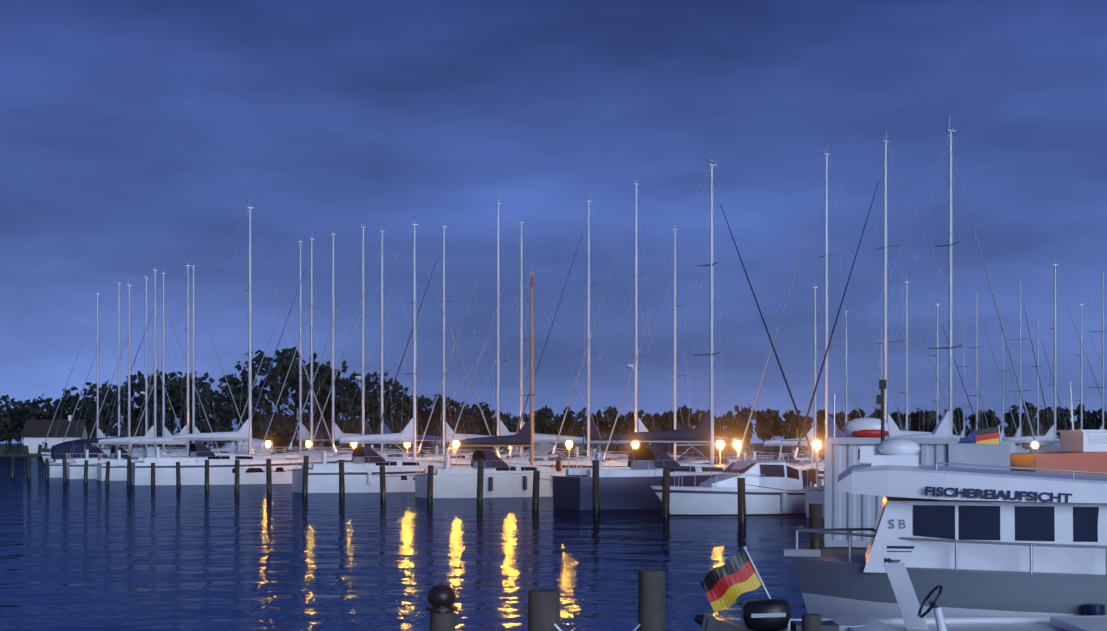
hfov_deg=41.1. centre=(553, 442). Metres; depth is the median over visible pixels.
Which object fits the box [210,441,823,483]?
lamps
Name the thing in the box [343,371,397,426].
shore tree
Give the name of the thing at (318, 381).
shore tree
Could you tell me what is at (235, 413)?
shore tree
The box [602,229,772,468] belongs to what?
sailboat
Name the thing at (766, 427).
treeline
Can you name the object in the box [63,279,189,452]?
sailboat
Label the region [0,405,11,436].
shore tree
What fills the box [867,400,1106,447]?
treeline
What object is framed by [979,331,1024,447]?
sailboat
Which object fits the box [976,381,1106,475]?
rescue boat
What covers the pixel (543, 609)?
mooring posts
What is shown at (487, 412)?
shore tree
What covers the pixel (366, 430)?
sailboat
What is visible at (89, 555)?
sea water
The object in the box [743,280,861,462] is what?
sailboat
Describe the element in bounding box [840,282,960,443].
sailboat
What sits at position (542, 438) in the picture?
sailboat
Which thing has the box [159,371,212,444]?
shore tree
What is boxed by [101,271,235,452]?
sailboat
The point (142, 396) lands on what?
shore tree
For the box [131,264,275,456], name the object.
sailboat
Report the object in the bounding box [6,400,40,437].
shore tree
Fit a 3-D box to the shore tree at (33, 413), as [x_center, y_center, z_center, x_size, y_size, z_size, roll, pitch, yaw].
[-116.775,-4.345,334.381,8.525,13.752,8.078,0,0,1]
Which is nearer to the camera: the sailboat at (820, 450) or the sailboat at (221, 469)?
the sailboat at (221, 469)
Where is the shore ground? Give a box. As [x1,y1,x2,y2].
[0,445,1043,455]
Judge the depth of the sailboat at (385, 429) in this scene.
107.14 m
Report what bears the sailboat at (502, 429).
on the sea water
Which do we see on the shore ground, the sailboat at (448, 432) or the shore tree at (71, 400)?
the shore tree at (71, 400)
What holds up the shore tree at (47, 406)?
on the shore ground
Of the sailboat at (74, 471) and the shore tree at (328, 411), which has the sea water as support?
the sailboat at (74, 471)
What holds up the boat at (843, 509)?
on the sea water
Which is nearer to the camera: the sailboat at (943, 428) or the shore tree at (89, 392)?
the sailboat at (943, 428)
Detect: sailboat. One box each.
[41,293,161,461]
[47,278,186,477]
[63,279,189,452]
[66,263,221,478]
[89,275,217,452]
[97,265,255,480]
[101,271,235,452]
[129,200,337,484]
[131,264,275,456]
[228,239,390,454]
[240,233,398,455]
[259,231,424,458]
[287,224,461,458]
[292,215,501,492]
[309,229,472,462]
[371,226,527,459]
[415,272,615,497]
[416,200,602,462]
[446,219,616,464]
[506,193,683,466]
[550,180,750,468]
[552,160,819,509]
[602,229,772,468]
[734,144,933,466]
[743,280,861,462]
[785,305,880,459]
[791,131,1002,486]
[805,116,1038,518]
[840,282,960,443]
[855,330,901,428]
[894,302,979,429]
[920,294,1025,449]
[927,316,988,437]
[968,279,1049,452]
[971,258,1106,453]
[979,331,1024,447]
[1005,316,1067,452]
[1021,302,1106,451]
[1039,267,1106,451]
[1047,302,1106,449]
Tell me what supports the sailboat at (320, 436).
on the sea water
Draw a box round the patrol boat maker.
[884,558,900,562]
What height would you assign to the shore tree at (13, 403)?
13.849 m
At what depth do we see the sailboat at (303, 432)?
117.61 m
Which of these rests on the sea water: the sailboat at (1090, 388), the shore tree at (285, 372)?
the sailboat at (1090, 388)
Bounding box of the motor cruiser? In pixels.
[651,428,813,515]
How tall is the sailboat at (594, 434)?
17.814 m
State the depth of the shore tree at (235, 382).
289.69 m
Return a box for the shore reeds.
[0,443,1045,454]
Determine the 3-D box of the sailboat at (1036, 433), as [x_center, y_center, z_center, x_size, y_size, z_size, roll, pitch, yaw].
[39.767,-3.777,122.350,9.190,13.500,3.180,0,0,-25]
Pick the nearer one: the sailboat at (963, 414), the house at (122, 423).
the sailboat at (963, 414)
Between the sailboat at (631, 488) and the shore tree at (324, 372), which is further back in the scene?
the shore tree at (324, 372)
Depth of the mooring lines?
67.06 m
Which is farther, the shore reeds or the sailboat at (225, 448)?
the shore reeds
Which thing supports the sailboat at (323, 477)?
on the sea water
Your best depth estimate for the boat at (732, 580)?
14.97 m
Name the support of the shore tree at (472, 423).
on the shore ground
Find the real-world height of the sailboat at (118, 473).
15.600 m
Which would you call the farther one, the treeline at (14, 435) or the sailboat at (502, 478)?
the treeline at (14, 435)
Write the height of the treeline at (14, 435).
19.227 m
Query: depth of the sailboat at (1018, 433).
114.98 m
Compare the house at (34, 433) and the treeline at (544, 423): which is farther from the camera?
the treeline at (544, 423)
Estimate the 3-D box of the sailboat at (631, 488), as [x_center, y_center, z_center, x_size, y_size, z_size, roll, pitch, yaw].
[5.747,-4.327,58.889,11.550,14.600,4.024,0,0,-24]
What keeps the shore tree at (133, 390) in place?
on the shore ground
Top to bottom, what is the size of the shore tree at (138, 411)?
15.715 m
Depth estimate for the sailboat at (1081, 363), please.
117.70 m
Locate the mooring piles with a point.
(665, 493)
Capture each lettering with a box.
[889,519,905,528]
[925,486,1071,502]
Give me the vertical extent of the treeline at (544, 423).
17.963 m
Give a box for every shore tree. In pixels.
[0,394,25,451]
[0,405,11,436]
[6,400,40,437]
[18,394,52,425]
[37,397,75,419]
[47,386,93,421]
[74,382,112,431]
[84,380,134,429]
[103,382,144,429]
[117,370,165,435]
[135,371,182,432]
[143,370,197,434]
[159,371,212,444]
[178,372,232,445]
[207,377,247,426]
[219,382,266,431]
[223,350,293,427]
[242,348,317,452]
[267,346,322,451]
[292,362,338,449]
[303,360,356,430]
[313,369,371,432]
[338,380,384,430]
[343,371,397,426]
[370,378,411,426]
[393,392,433,430]
[409,394,452,441]
[427,397,466,451]
[451,402,479,452]
[463,402,496,434]
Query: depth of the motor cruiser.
51.42 m
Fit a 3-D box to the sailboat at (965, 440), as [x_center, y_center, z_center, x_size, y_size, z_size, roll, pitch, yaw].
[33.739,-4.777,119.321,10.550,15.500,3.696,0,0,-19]
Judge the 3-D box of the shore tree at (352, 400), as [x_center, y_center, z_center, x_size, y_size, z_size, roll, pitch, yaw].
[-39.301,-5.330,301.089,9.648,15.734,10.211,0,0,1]
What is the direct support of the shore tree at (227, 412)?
on the shore ground
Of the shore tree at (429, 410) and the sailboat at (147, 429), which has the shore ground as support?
the shore tree at (429, 410)
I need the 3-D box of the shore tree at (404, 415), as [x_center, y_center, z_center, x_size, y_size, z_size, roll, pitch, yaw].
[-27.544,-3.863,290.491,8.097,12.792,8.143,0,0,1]
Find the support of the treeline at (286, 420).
on the shore ground
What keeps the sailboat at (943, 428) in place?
on the sea water
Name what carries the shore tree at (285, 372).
on the shore ground
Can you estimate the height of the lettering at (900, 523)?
0.111 m
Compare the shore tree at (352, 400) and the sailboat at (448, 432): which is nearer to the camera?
the sailboat at (448, 432)
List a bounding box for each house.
[21,415,89,452]
[100,418,137,448]
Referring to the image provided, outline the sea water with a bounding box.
[0,443,1039,630]
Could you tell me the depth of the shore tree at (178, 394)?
303.62 m
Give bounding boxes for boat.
[694,547,1106,630]
[784,379,1106,617]
[802,394,1009,555]
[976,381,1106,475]
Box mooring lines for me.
[14,461,823,491]
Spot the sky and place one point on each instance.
(135, 135)
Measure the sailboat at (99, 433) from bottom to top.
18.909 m
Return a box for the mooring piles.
[11,454,824,521]
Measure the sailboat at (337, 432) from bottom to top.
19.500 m
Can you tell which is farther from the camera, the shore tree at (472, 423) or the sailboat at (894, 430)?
the shore tree at (472, 423)
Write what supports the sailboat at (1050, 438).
on the sea water
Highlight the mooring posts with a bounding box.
[425,569,820,630]
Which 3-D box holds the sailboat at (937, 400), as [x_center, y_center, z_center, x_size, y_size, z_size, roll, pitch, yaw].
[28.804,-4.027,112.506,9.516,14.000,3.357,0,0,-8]
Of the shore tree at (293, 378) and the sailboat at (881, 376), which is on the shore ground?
the shore tree at (293, 378)
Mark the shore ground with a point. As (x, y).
(15, 450)
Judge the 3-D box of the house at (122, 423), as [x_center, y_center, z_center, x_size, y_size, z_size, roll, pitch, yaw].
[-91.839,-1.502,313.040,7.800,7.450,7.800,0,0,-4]
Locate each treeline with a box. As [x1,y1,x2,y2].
[0,410,94,447]
[89,407,344,447]
[341,405,609,446]
[600,404,880,447]
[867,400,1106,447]
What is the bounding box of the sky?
[0,0,1106,442]
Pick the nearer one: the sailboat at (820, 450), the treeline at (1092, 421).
the sailboat at (820, 450)
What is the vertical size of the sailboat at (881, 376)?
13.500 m
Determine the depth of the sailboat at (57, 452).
107.94 m
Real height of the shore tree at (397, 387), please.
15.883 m
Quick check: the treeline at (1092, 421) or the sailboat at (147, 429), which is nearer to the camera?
the sailboat at (147, 429)
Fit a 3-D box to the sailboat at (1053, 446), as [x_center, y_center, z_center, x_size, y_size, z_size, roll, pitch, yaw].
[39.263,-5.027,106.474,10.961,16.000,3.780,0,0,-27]
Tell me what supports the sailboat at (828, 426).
on the sea water
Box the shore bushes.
[87,422,438,452]
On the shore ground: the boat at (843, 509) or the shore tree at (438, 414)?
the shore tree at (438, 414)
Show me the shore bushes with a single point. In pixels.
(280, 438)
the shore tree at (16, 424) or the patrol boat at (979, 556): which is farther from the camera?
the shore tree at (16, 424)
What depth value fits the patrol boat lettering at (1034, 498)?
16.70 m
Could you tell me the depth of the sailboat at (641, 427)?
84.33 m
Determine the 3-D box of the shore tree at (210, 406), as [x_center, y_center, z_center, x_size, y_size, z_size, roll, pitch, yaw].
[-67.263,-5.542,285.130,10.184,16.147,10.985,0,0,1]
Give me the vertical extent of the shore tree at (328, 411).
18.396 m
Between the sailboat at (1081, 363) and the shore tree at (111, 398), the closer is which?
the sailboat at (1081, 363)

